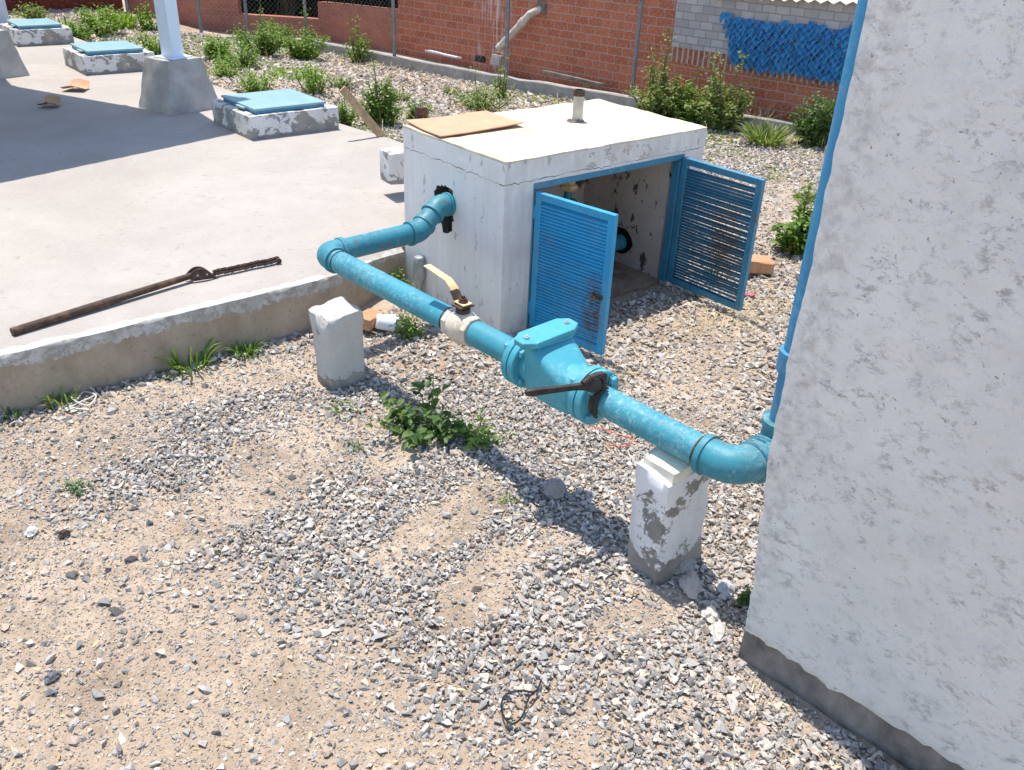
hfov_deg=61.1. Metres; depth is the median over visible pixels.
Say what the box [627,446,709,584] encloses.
pipe support
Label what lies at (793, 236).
bush
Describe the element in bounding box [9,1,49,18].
weed
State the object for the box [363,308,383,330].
brick
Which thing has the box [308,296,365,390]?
pipe support
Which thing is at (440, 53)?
rubble
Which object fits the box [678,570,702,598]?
rock
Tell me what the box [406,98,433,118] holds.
weed
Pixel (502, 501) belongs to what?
grass tuft
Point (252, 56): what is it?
weed
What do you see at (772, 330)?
gravel
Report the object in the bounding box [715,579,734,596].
rock
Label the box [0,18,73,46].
tank hatch
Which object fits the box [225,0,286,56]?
bush
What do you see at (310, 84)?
bush
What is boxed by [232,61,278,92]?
bush
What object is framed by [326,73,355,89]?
weed
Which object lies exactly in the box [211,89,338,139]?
tank hatch
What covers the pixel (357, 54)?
bush
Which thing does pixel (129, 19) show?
grass tuft
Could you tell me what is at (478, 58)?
rubble
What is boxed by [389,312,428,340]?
weed
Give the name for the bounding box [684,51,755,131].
bush
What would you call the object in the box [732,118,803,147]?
grass tuft
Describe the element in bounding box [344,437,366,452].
weed
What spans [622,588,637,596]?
rock
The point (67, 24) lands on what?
grass tuft
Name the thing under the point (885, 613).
plastered wall
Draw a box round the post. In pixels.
[153,0,191,59]
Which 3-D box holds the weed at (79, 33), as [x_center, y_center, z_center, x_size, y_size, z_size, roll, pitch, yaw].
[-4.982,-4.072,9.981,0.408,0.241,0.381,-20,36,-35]
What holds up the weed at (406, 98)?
on the ground at (90, 758)
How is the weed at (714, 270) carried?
on the ground at (90, 758)
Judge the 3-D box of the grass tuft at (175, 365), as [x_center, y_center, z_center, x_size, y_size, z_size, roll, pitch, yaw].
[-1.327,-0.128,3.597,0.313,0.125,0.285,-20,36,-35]
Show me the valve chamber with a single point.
(580, 211)
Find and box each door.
[528,191,618,354]
[666,157,765,310]
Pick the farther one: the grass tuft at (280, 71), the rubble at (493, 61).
the rubble at (493, 61)
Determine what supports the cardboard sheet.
on the valve chamber
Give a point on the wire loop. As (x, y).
(525, 707)
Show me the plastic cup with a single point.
(384, 321)
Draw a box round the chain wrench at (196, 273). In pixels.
[10,256,281,335]
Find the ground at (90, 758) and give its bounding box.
[0,0,907,769]
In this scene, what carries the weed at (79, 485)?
on the ground at (90, 758)
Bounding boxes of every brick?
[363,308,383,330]
[741,255,774,273]
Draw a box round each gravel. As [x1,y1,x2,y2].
[0,106,824,439]
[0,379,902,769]
[7,7,826,151]
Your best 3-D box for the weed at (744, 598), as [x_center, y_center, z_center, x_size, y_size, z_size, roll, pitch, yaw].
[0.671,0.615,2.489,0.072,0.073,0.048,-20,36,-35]
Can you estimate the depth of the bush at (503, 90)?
8.72 m
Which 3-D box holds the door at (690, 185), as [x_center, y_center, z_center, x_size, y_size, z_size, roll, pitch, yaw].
[0.988,-0.754,4.291,0.054,0.655,0.505,-20,36,-35]
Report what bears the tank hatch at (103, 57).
on the pavement
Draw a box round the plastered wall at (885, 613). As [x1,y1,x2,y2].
[738,0,1023,769]
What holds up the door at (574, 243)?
in the valve chamber
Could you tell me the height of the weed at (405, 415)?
0.228 m
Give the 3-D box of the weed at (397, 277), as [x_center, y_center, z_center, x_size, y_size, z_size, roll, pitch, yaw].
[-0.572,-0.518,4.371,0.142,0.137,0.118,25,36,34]
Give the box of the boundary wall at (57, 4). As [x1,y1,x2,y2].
[5,0,123,11]
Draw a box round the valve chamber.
[402,89,765,354]
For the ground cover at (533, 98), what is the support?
on the ground at (90, 758)
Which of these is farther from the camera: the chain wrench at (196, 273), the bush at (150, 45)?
the bush at (150, 45)
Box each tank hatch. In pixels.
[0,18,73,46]
[63,40,154,75]
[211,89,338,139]
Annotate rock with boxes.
[24,526,38,537]
[44,671,60,683]
[58,529,70,538]
[544,478,565,500]
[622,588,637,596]
[673,558,697,574]
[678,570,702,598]
[701,604,719,623]
[708,619,727,640]
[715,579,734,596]
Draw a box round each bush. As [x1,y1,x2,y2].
[72,2,127,36]
[130,30,161,55]
[133,0,157,30]
[200,32,233,60]
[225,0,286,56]
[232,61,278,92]
[282,3,330,59]
[290,59,331,95]
[338,98,356,126]
[342,15,371,62]
[358,51,406,126]
[451,65,520,110]
[491,51,511,98]
[622,29,690,117]
[664,65,710,122]
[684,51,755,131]
[769,178,816,258]
[787,88,835,148]
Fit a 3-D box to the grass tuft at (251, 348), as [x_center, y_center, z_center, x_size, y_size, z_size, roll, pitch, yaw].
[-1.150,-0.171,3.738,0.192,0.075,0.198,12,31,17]
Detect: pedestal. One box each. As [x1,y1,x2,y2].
[0,29,29,78]
[139,54,217,115]
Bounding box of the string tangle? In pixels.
[65,387,96,409]
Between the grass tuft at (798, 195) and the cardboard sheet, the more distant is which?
the grass tuft at (798, 195)
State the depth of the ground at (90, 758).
2.46 m
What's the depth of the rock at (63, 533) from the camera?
2.65 m
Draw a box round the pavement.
[0,15,405,415]
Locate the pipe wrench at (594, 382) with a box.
[525,371,608,418]
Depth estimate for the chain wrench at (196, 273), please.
3.62 m
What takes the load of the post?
on the pedestal at (177, 87)
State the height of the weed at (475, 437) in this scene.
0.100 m
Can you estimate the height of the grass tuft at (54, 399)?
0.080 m
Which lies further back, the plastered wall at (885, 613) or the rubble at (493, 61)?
the rubble at (493, 61)
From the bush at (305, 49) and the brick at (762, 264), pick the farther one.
the bush at (305, 49)
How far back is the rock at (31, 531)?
2.65 m
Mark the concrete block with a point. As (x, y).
(391, 167)
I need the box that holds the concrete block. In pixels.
[380,147,403,184]
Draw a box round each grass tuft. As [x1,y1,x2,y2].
[0,405,25,420]
[36,385,82,409]
[43,17,83,29]
[96,9,144,28]
[150,369,183,380]
[153,337,227,374]
[225,338,269,358]
[266,64,320,80]
[277,0,299,15]
[325,398,359,412]
[498,492,520,506]
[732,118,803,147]
[736,104,776,121]
[788,189,816,202]
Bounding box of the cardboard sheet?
[406,110,523,136]
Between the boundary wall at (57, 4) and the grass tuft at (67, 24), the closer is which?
the grass tuft at (67, 24)
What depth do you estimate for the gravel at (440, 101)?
9.06 m
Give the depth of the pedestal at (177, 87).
6.63 m
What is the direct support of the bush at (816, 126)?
on the ground at (90, 758)
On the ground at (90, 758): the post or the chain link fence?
the chain link fence
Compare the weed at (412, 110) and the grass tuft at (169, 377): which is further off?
the weed at (412, 110)
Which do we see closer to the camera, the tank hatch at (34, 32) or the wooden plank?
the wooden plank
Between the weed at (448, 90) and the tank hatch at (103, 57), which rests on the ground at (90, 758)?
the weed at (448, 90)
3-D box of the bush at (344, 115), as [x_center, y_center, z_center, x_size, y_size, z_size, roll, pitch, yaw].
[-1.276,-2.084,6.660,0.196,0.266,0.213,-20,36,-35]
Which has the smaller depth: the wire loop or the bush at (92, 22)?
the wire loop
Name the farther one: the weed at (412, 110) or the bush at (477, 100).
the bush at (477, 100)
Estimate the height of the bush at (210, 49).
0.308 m
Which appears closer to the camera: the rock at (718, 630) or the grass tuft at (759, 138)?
the rock at (718, 630)
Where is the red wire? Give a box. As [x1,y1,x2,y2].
[586,426,632,446]
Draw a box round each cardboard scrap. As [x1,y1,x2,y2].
[37,94,60,105]
[60,79,88,88]
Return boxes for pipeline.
[317,0,867,483]
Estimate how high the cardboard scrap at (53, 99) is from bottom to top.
0.069 m
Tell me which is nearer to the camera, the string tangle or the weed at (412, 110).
the string tangle
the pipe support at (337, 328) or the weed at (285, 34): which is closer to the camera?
the pipe support at (337, 328)
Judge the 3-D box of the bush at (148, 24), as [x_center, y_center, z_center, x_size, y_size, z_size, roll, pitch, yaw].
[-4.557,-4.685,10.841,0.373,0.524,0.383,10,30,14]
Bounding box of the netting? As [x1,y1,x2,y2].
[719,12,851,84]
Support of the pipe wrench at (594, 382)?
attached to the pipeline
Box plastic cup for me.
[375,314,401,331]
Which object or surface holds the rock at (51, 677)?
on the ground at (90, 758)
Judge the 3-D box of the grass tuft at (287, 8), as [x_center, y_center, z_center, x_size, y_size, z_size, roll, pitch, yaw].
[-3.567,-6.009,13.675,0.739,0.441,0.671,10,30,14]
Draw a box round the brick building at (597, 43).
[128,0,857,122]
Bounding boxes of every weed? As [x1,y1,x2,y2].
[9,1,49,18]
[60,478,93,497]
[63,21,99,40]
[208,55,245,77]
[214,43,263,68]
[250,23,298,47]
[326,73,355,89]
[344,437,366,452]
[365,374,467,450]
[389,268,413,285]
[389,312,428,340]
[392,84,412,102]
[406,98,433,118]
[443,85,458,95]
[451,408,516,450]
[707,256,722,284]
[732,586,750,608]
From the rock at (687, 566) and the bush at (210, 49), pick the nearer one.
the rock at (687, 566)
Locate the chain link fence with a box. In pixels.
[124,0,856,134]
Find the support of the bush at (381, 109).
on the ground at (90, 758)
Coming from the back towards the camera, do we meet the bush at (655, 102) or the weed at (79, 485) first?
the bush at (655, 102)
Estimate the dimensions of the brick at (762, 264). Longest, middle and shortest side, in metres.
0.163 x 0.103 x 0.068 m
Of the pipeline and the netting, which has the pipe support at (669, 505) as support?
the pipeline
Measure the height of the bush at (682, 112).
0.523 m
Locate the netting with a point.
(792, 59)
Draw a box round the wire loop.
[500,679,541,724]
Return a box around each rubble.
[425,50,461,58]
[474,55,485,62]
[490,54,503,65]
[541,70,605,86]
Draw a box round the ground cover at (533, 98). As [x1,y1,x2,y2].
[88,30,820,181]
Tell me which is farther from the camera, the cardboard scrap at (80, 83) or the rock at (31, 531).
the cardboard scrap at (80, 83)
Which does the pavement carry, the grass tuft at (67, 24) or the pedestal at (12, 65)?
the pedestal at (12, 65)
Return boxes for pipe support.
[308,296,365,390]
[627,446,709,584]
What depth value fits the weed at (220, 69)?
8.40 m
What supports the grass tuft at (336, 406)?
on the ground at (90, 758)
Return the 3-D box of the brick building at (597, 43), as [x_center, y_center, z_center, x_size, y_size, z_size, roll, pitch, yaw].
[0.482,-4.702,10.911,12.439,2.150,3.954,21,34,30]
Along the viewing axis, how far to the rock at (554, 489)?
2.90 m
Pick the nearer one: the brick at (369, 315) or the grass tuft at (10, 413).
the grass tuft at (10, 413)
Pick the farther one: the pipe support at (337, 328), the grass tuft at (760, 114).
the grass tuft at (760, 114)
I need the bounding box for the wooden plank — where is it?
[339,86,387,137]
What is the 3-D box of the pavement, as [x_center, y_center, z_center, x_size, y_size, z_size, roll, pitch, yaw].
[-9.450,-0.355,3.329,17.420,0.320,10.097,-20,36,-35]

